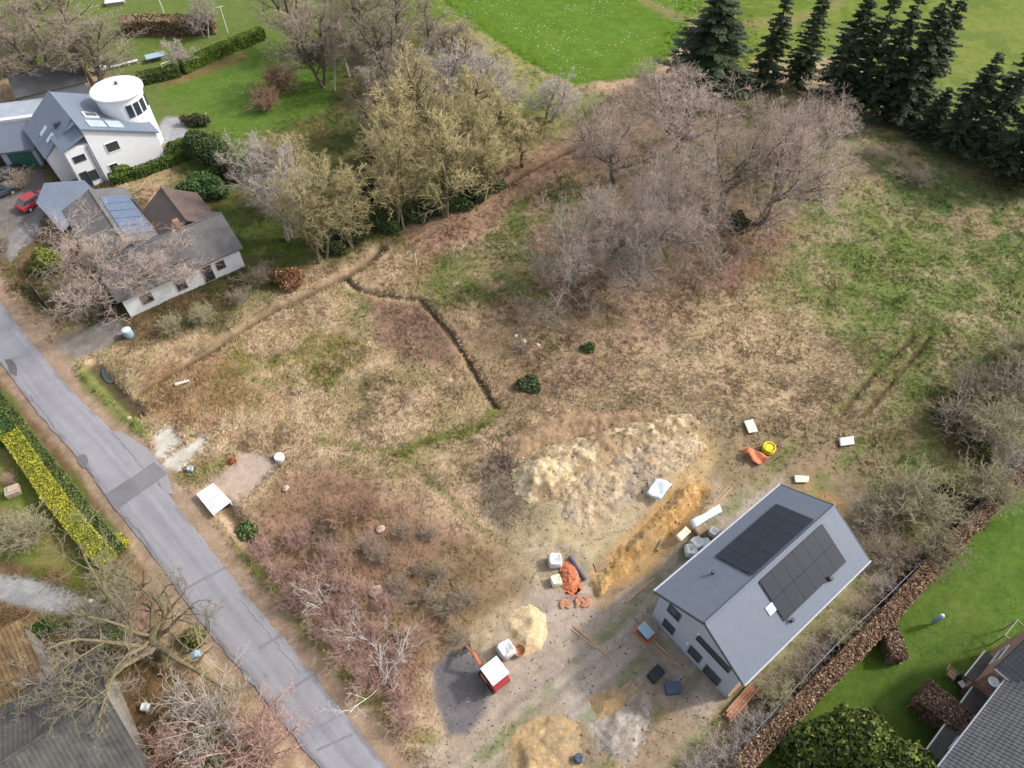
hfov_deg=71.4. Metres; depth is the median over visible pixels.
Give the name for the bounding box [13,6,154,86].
garden tree
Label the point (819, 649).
shrub
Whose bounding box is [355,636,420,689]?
shrub
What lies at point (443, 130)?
catkin tree
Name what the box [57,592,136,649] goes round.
shrub
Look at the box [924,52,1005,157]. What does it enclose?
conifer tree
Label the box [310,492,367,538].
shrub
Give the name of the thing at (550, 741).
sand pile
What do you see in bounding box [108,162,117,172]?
window
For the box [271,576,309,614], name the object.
shrub
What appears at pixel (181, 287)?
window
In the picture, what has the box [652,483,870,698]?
new house
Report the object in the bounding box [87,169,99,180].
window
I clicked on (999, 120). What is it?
conifer tree
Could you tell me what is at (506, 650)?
sack
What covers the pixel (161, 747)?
shrub
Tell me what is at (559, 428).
soil bank
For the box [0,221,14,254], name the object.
shrub
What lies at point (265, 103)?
shrub
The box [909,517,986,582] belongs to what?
shrub
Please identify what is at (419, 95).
catkin tree
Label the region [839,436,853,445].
white board
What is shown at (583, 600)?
broken tiles
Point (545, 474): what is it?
spoil heap
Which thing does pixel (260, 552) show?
shrub
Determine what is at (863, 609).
shrub
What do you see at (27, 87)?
annex building
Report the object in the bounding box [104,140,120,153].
window
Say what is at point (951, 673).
garden chair
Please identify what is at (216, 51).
garden hedge
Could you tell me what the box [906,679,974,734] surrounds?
beech hedge
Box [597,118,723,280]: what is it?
pale tree
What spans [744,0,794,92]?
conifer tree
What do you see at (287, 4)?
brown tree
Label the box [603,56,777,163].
oak tree
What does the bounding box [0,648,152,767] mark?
slate roof house
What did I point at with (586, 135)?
tree
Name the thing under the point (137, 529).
road crack
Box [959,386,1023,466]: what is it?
shrub
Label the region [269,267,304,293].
copper bush
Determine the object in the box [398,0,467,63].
brown tree
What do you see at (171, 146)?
bush
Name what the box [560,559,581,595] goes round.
tile heap
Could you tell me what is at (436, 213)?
bush
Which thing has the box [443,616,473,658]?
shrub
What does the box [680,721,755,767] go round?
shrub
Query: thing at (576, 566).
membrane roll
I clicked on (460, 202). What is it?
bush
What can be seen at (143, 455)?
road apron
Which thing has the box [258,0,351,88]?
brown tree
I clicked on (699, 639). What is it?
window
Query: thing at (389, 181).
catkin tree
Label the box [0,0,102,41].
garden tree
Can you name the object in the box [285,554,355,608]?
shrub
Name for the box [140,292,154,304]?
window
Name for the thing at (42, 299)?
board fence
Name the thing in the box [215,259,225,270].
window
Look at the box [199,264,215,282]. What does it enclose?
window
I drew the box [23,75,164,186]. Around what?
white house
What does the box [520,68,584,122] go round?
grey tree
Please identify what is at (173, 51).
garden tree
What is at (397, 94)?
catkin tree
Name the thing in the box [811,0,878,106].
conifer tree
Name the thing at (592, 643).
plank
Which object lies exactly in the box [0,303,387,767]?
road
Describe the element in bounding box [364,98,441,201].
catkin tree
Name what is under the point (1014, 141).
conifer tree
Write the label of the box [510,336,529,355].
shrub
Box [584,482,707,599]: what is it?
soil ridge
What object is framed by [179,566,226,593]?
road seam
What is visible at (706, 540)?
sack
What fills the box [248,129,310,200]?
catkin tree
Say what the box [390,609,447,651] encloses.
shrub
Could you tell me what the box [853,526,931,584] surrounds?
shrub
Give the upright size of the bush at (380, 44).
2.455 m
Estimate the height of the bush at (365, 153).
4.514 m
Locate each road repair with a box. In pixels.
[5,359,16,375]
[78,454,88,468]
[105,478,140,509]
[131,462,167,490]
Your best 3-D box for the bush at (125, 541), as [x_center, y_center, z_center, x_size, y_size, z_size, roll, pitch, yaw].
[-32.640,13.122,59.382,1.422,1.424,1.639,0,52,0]
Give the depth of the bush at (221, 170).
88.70 m
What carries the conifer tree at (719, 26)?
on the ground at (558, 686)
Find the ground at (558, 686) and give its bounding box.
[0,0,1023,767]
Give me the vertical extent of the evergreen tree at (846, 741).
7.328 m
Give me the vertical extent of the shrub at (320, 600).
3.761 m
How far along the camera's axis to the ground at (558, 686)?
69.68 m
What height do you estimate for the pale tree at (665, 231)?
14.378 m
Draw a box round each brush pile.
[850,139,891,159]
[880,159,946,188]
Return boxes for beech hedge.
[118,12,216,37]
[731,462,1023,767]
[878,623,909,664]
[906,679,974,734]
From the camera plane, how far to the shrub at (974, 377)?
68.04 m
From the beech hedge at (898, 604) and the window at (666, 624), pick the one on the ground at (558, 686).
the beech hedge at (898, 604)
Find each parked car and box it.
[0,164,25,183]
[0,181,18,196]
[14,190,40,212]
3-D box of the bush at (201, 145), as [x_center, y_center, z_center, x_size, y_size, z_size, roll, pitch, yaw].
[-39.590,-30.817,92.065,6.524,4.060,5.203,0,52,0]
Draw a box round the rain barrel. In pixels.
[121,326,133,338]
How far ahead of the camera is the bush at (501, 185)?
88.65 m
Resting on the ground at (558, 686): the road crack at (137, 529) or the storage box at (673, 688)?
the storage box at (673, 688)
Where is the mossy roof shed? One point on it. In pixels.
(9, 634)
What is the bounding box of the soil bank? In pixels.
[499,405,667,463]
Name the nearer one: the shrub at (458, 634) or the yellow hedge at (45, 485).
the shrub at (458, 634)
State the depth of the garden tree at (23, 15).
98.99 m
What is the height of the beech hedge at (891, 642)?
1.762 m
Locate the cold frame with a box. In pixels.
[105,0,124,6]
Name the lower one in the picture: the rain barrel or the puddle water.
the puddle water
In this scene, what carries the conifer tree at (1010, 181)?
on the ground at (558, 686)
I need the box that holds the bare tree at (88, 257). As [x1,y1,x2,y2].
[30,192,223,333]
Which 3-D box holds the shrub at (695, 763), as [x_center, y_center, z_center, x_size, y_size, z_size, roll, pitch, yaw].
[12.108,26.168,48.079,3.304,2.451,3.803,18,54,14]
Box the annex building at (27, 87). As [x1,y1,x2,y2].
[6,58,88,100]
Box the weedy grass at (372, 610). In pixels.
[0,442,1023,767]
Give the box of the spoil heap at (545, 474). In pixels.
[508,410,701,507]
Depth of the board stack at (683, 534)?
59.24 m
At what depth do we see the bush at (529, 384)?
69.35 m
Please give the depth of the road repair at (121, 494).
62.48 m
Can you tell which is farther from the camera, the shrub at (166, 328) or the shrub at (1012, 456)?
the shrub at (166, 328)
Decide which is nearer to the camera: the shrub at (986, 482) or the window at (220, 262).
the shrub at (986, 482)
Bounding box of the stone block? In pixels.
[4,483,21,499]
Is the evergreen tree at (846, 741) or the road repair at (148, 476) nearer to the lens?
the evergreen tree at (846, 741)
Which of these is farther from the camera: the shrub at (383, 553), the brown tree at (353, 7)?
the brown tree at (353, 7)
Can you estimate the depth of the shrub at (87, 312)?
74.89 m
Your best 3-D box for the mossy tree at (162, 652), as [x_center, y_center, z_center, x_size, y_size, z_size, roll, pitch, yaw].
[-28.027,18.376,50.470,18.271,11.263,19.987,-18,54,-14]
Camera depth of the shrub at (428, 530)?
59.73 m
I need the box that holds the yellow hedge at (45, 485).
[0,424,118,568]
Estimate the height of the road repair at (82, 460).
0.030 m
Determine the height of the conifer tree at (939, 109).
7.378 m
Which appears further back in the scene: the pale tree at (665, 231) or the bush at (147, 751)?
the pale tree at (665, 231)
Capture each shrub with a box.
[0,160,36,197]
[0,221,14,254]
[0,472,18,484]
[0,497,58,563]
[0,502,28,538]
[41,270,91,307]
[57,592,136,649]
[66,277,111,327]
[78,568,138,619]
[134,708,208,767]
[139,639,254,767]
[151,309,184,337]
[179,674,316,767]
[187,297,220,328]
[216,282,251,305]
[228,257,273,287]
[241,80,281,111]
[241,531,283,565]
[255,62,301,92]
[257,550,312,591]
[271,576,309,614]
[278,511,319,561]
[284,584,325,619]
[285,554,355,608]
[291,572,357,626]
[296,586,365,643]
[299,518,350,551]
[300,599,348,652]
[307,533,357,581]
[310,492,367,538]
[318,617,369,682]
[319,621,421,721]
[320,610,400,657]
[322,566,361,595]
[333,570,378,611]
[342,648,389,706]
[348,483,378,519]
[352,607,400,676]
[353,527,386,558]
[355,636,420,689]
[365,535,403,567]
[367,581,408,622]
[380,705,426,743]
[381,558,415,604]
[382,666,426,718]
[390,514,419,541]
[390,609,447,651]
[402,555,432,582]
[402,578,445,614]
[420,517,438,544]
[425,559,451,587]
[430,589,475,621]
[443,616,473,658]
[450,578,488,606]
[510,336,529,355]
[672,746,713,767]
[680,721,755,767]
[710,709,773,767]
[728,698,775,742]
[752,668,804,721]
[779,640,845,694]
[804,628,840,669]
[823,612,873,654]
[836,476,915,545]
[846,583,882,626]
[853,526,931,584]
[859,446,984,540]
[861,569,901,602]
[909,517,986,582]
[928,366,1012,461]
[949,348,1021,404]
[950,452,1023,519]
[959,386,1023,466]
[981,332,1023,425]
[981,433,1023,477]
[987,318,1023,386]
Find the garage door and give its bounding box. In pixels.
[6,151,39,167]
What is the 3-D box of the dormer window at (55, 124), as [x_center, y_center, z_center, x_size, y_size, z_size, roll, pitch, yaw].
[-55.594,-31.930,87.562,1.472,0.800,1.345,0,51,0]
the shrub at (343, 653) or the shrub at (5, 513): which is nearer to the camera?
the shrub at (343, 653)
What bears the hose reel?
on the ground at (558, 686)
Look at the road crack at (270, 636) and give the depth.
54.79 m
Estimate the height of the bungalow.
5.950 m
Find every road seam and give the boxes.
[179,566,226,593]
[258,634,281,649]
[272,672,316,700]
[316,733,352,751]
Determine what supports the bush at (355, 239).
on the ground at (558, 686)
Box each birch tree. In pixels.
[323,14,344,90]
[326,1,353,76]
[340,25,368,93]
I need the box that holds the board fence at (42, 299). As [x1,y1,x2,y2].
[26,279,60,322]
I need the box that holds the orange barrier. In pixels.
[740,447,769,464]
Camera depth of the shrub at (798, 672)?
51.93 m
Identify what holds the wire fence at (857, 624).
on the ground at (558, 686)
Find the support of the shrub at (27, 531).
on the ground at (558, 686)
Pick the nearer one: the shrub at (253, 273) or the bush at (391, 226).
the shrub at (253, 273)
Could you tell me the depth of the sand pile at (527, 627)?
54.88 m
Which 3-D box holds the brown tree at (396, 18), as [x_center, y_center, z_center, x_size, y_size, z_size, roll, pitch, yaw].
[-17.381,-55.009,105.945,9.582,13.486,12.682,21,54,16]
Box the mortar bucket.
[514,643,525,656]
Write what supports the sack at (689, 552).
on the ground at (558, 686)
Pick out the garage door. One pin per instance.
(22, 158)
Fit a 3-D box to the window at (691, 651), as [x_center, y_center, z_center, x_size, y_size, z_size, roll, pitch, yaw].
[13.503,19.971,52.616,0.100,1.390,1.140,-32,58,-23]
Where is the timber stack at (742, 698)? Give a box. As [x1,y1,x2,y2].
[722,682,758,721]
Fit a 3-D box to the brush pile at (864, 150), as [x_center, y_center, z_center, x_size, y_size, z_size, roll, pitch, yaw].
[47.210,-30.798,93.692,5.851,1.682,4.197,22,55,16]
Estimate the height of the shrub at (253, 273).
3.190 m
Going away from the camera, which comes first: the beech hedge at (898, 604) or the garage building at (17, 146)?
the beech hedge at (898, 604)
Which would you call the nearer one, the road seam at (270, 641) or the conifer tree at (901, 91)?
the road seam at (270, 641)
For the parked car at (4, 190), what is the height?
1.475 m
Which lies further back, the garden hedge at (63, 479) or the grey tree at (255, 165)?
the grey tree at (255, 165)
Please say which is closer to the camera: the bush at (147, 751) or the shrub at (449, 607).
the bush at (147, 751)
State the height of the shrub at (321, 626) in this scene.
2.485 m
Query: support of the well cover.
on the ground at (558, 686)
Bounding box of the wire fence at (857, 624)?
[728,464,1018,767]
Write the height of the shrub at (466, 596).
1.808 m
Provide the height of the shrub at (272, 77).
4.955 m
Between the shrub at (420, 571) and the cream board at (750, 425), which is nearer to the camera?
the shrub at (420, 571)
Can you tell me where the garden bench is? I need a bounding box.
[100,59,137,70]
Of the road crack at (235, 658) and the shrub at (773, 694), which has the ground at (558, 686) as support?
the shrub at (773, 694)
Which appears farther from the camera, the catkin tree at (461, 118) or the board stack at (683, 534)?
the catkin tree at (461, 118)
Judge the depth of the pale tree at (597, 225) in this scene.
74.75 m
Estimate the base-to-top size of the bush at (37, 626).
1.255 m
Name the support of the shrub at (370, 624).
on the ground at (558, 686)
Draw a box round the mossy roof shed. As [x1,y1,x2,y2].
[0,619,54,706]
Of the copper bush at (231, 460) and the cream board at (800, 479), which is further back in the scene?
the copper bush at (231, 460)
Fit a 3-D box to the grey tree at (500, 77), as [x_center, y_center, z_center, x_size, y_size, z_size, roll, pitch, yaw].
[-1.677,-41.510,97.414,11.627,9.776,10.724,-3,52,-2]
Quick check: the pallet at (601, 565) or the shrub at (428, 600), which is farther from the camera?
the pallet at (601, 565)
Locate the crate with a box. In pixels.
[693,523,708,535]
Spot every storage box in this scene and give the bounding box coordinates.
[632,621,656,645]
[647,664,665,684]
[664,681,682,695]
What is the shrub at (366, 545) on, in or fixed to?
on the ground at (558, 686)
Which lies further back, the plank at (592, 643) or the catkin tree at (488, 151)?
the catkin tree at (488, 151)
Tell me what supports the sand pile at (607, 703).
on the ground at (558, 686)
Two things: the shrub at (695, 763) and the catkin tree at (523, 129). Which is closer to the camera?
the shrub at (695, 763)
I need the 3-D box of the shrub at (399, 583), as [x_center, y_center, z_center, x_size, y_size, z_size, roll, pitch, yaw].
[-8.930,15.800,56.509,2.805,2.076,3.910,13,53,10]
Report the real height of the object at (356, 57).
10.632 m
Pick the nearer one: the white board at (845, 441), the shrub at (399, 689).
the shrub at (399, 689)
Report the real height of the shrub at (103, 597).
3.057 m
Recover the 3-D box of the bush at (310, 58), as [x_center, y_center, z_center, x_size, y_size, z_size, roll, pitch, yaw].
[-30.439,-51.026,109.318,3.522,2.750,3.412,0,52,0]
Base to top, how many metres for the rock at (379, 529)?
0.417 m
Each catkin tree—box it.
[247,147,374,263]
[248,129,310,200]
[294,161,396,247]
[351,117,426,230]
[354,65,422,175]
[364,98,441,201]
[383,40,471,164]
[403,105,487,222]
[415,86,503,181]
[431,64,501,139]
[446,99,527,217]
[463,90,532,168]
[499,98,546,167]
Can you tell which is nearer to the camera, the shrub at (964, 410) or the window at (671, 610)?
the window at (671, 610)
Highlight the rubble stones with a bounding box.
[433,422,872,766]
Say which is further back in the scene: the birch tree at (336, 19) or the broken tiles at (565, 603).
the birch tree at (336, 19)
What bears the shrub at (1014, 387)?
on the ground at (558, 686)
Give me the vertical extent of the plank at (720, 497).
0.065 m
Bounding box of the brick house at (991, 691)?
[921,630,1023,767]
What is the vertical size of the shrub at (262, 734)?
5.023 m
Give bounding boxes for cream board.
[744,419,757,432]
[794,475,808,482]
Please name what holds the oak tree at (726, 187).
on the ground at (558, 686)
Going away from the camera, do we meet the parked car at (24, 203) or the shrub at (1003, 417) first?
the shrub at (1003, 417)
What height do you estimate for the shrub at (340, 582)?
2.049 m
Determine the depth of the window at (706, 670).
52.07 m
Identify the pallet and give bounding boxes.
[593,559,607,571]
[619,680,637,698]
[656,538,667,551]
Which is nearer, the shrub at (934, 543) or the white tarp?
the shrub at (934, 543)
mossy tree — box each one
[0,501,265,756]
[1,613,160,722]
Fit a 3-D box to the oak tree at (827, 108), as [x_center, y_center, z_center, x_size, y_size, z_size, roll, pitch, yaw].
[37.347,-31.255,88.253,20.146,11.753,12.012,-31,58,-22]
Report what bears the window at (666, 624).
in the new house at (751, 593)
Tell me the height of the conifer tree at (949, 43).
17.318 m
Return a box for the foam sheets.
[690,505,721,528]
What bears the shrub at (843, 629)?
on the ground at (558, 686)
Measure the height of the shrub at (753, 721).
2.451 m
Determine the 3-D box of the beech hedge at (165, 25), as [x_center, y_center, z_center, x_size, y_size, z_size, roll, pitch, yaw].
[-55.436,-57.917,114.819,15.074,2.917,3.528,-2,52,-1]
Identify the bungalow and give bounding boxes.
[36,180,244,316]
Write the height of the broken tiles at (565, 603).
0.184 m
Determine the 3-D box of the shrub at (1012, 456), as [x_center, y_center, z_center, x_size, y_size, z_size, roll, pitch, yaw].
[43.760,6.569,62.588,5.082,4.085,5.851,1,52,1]
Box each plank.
[571,625,606,654]
[625,578,654,602]
[650,639,684,671]
[712,486,731,506]
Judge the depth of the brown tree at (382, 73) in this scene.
91.43 m
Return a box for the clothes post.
[930,613,944,624]
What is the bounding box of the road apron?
[112,431,173,493]
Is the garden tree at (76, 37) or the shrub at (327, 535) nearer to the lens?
the shrub at (327, 535)
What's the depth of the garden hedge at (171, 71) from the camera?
105.51 m
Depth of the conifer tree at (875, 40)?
95.57 m
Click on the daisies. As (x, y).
(575, 36)
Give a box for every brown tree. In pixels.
[240,0,324,56]
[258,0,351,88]
[314,0,392,41]
[326,0,436,90]
[340,65,409,130]
[352,0,421,52]
[361,48,441,129]
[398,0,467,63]
[420,11,499,87]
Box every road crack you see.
[30,395,54,428]
[85,466,105,493]
[119,508,150,547]
[211,630,259,688]
[241,600,299,673]
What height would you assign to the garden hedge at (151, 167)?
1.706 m
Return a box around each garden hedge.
[0,390,126,554]
[0,409,18,447]
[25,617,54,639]
[107,150,187,185]
[135,63,180,85]
[177,26,266,74]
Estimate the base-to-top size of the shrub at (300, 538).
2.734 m
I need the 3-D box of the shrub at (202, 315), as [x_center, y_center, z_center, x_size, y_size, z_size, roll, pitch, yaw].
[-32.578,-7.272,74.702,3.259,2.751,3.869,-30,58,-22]
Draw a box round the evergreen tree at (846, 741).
[771,702,938,767]
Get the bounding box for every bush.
[27,246,66,276]
[94,620,123,652]
[112,164,129,172]
[115,532,129,550]
[142,743,153,765]
[163,137,192,157]
[173,171,229,201]
[178,113,210,127]
[178,626,206,651]
[179,728,225,767]
[181,128,233,165]
[208,149,249,182]
[226,456,237,465]
[235,519,257,541]
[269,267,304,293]
[304,45,320,62]
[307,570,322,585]
[320,237,349,256]
[328,224,362,243]
[360,129,383,164]
[361,175,385,208]
[368,209,406,235]
[372,37,395,52]
[401,204,428,223]
[415,199,441,216]
[439,188,473,212]
[460,182,490,204]
[481,176,505,191]
[514,373,540,394]
[579,342,595,353]
[724,209,752,232]
[922,484,967,513]
[930,400,966,425]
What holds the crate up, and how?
on the ground at (558, 686)
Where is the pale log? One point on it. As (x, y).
(181, 382)
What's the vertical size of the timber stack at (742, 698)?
0.310 m
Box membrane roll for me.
[568,555,586,580]
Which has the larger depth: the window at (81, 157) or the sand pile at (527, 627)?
the window at (81, 157)
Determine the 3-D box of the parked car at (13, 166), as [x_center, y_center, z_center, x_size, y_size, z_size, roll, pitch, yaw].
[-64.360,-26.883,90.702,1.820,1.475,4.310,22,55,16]
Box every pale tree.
[514,181,657,330]
[564,175,703,291]
[584,153,743,304]
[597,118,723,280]
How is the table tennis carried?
on the ground at (558, 686)
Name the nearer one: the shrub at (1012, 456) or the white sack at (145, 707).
the white sack at (145, 707)
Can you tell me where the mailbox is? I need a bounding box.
[191,650,201,660]
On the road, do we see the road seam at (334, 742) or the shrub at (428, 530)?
the road seam at (334, 742)
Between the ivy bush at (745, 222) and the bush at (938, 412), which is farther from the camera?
the ivy bush at (745, 222)
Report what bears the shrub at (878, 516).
on the ground at (558, 686)
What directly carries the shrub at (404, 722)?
on the ground at (558, 686)
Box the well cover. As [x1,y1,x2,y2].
[274,452,284,462]
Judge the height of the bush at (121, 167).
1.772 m
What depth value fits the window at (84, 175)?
89.16 m
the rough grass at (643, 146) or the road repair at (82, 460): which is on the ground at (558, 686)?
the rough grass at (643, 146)
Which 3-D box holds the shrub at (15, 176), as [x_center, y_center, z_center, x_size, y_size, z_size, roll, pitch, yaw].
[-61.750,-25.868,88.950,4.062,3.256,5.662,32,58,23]
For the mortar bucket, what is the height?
0.504 m
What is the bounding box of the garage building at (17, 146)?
[0,98,44,167]
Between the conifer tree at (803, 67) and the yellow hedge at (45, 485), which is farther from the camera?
the conifer tree at (803, 67)
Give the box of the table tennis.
[144,51,165,62]
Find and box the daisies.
[468,0,677,78]
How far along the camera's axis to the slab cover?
61.69 m
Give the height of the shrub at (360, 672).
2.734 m
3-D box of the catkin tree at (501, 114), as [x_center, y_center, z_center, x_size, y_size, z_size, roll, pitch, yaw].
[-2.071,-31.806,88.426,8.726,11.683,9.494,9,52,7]
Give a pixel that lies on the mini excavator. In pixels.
(493, 673)
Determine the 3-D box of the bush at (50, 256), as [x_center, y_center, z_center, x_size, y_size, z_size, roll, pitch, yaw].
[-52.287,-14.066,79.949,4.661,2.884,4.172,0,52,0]
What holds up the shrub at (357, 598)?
on the ground at (558, 686)
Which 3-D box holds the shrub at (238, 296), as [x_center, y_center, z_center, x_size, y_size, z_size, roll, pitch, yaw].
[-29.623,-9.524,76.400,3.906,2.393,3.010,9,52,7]
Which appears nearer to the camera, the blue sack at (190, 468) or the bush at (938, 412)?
the blue sack at (190, 468)
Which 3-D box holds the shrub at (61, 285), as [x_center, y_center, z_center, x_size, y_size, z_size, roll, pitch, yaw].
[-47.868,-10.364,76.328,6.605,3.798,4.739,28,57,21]
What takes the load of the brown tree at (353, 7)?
on the ground at (558, 686)
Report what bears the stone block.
on the ground at (558, 686)
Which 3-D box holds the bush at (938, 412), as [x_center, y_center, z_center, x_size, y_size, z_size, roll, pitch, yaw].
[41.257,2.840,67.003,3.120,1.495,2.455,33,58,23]
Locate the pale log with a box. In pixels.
[175,379,188,385]
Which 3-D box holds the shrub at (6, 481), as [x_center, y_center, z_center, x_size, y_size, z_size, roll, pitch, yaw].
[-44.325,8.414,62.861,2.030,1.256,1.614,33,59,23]
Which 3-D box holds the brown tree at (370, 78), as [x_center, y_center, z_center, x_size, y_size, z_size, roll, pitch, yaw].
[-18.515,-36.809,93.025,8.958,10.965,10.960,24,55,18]
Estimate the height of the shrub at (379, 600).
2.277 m
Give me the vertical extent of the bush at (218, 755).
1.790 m
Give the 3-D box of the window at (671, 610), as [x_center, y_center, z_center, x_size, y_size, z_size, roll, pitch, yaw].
[11.818,16.666,51.873,0.100,1.290,1.140,-32,58,-23]
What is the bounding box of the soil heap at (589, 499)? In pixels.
[557,427,711,536]
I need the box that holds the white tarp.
[647,478,671,499]
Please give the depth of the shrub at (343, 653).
52.95 m
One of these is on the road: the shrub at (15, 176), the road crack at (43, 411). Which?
the road crack at (43, 411)
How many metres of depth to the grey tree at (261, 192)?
78.37 m
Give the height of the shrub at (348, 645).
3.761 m
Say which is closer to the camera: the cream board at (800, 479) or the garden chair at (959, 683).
the garden chair at (959, 683)
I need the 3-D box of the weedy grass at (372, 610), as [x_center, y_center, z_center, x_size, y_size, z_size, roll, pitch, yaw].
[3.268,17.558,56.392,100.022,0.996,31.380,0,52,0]
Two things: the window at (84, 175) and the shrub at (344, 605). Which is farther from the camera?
the window at (84, 175)
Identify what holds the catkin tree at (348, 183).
on the ground at (558, 686)
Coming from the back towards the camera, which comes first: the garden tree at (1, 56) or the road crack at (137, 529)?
the garden tree at (1, 56)
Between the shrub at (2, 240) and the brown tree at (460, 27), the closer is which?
the shrub at (2, 240)
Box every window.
[52,120,60,129]
[72,153,86,163]
[78,171,93,186]
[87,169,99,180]
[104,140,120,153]
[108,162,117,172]
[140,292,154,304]
[174,279,188,291]
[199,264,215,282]
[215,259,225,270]
[662,618,675,634]
[667,604,681,621]
[687,645,702,662]
[695,635,730,672]
[702,664,721,686]
[988,645,1009,664]
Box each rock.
[282,485,288,491]
[367,585,382,597]
[375,525,384,533]
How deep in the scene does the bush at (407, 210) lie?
84.72 m
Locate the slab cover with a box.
[196,483,232,516]
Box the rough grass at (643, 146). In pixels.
[33,0,1023,241]
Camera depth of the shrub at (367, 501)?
60.89 m
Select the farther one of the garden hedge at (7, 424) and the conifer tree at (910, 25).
the conifer tree at (910, 25)
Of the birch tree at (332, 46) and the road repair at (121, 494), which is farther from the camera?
the birch tree at (332, 46)
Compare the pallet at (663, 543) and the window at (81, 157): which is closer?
the pallet at (663, 543)
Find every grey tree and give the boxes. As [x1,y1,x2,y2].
[212,128,292,207]
[216,140,319,240]
[400,36,494,106]
[458,37,538,111]
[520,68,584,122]
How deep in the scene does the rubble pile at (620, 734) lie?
50.30 m
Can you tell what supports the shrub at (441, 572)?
on the ground at (558, 686)
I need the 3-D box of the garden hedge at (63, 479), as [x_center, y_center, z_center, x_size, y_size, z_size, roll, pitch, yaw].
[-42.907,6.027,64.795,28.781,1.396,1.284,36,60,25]
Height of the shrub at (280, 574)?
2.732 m
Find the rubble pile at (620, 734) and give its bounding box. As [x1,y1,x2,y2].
[587,698,656,767]
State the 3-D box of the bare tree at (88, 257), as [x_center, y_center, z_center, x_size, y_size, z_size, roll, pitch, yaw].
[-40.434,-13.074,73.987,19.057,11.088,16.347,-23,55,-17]
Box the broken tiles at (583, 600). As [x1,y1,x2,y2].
[575,595,590,606]
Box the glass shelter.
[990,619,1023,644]
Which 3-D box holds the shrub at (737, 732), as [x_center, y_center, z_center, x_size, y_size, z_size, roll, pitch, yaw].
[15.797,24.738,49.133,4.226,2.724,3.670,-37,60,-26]
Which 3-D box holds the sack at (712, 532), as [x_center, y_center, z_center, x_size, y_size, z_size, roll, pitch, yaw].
[16.897,12.492,59.937,0.811,0.674,0.806,32,58,23]
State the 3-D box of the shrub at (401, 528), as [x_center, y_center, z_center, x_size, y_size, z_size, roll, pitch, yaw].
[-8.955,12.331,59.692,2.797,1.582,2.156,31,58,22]
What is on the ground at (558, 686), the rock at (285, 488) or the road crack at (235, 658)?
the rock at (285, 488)
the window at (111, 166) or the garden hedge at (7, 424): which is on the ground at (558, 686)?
the garden hedge at (7, 424)
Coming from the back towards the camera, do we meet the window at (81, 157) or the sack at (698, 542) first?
the window at (81, 157)
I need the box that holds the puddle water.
[101,367,113,382]
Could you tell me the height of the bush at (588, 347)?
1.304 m
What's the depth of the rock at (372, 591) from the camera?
56.70 m
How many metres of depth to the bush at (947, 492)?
61.28 m
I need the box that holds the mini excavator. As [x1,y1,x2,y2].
[462,642,509,694]
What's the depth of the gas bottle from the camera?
48.82 m
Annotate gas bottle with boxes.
[574,753,582,764]
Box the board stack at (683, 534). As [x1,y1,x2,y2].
[675,526,690,542]
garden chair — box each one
[944,663,958,681]
[952,673,966,690]
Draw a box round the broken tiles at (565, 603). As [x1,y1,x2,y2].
[560,599,571,608]
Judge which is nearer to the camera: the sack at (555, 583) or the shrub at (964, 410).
the sack at (555, 583)
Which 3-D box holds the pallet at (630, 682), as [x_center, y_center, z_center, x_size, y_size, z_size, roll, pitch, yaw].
[8.533,22.472,52.327,1.200,0.123,0.800,-28,57,-21]
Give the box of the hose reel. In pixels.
[762,441,775,454]
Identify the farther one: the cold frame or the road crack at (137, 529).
the cold frame
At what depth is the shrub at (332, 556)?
57.79 m
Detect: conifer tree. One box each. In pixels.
[653,0,764,108]
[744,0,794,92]
[778,0,831,96]
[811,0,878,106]
[836,0,901,105]
[850,0,926,123]
[862,0,954,132]
[882,0,969,123]
[901,87,955,140]
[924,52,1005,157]
[948,52,1023,162]
[965,105,1023,180]
[995,151,1023,185]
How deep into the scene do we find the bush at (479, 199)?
87.25 m
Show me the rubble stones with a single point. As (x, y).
(608, 638)
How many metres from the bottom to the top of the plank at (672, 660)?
0.065 m
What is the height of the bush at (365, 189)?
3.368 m
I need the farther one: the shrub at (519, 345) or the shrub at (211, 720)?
the shrub at (519, 345)
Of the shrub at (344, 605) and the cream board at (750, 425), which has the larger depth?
the cream board at (750, 425)
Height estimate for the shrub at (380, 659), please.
5.014 m
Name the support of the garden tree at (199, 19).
on the ground at (558, 686)
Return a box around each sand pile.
[504,713,591,767]
[507,604,547,655]
[585,682,638,719]
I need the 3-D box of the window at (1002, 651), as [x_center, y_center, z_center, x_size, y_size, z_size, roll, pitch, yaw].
[34.640,19.263,50.611,1.540,1.340,0.100,-32,58,-23]
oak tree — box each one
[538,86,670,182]
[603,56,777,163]
[668,91,826,233]
[704,79,868,279]
[757,70,881,180]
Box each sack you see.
[140,703,150,711]
[187,466,193,471]
[496,639,516,660]
[548,552,562,568]
[550,574,562,587]
[684,544,697,557]
[688,535,705,550]
[702,538,709,547]
[707,526,718,538]
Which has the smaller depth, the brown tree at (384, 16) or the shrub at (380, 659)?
the shrub at (380, 659)
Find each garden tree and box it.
[0,0,39,80]
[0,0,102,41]
[0,0,112,79]
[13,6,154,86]
[153,38,200,65]
[177,0,218,37]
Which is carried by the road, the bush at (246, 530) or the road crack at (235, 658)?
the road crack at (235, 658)
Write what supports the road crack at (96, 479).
on the road

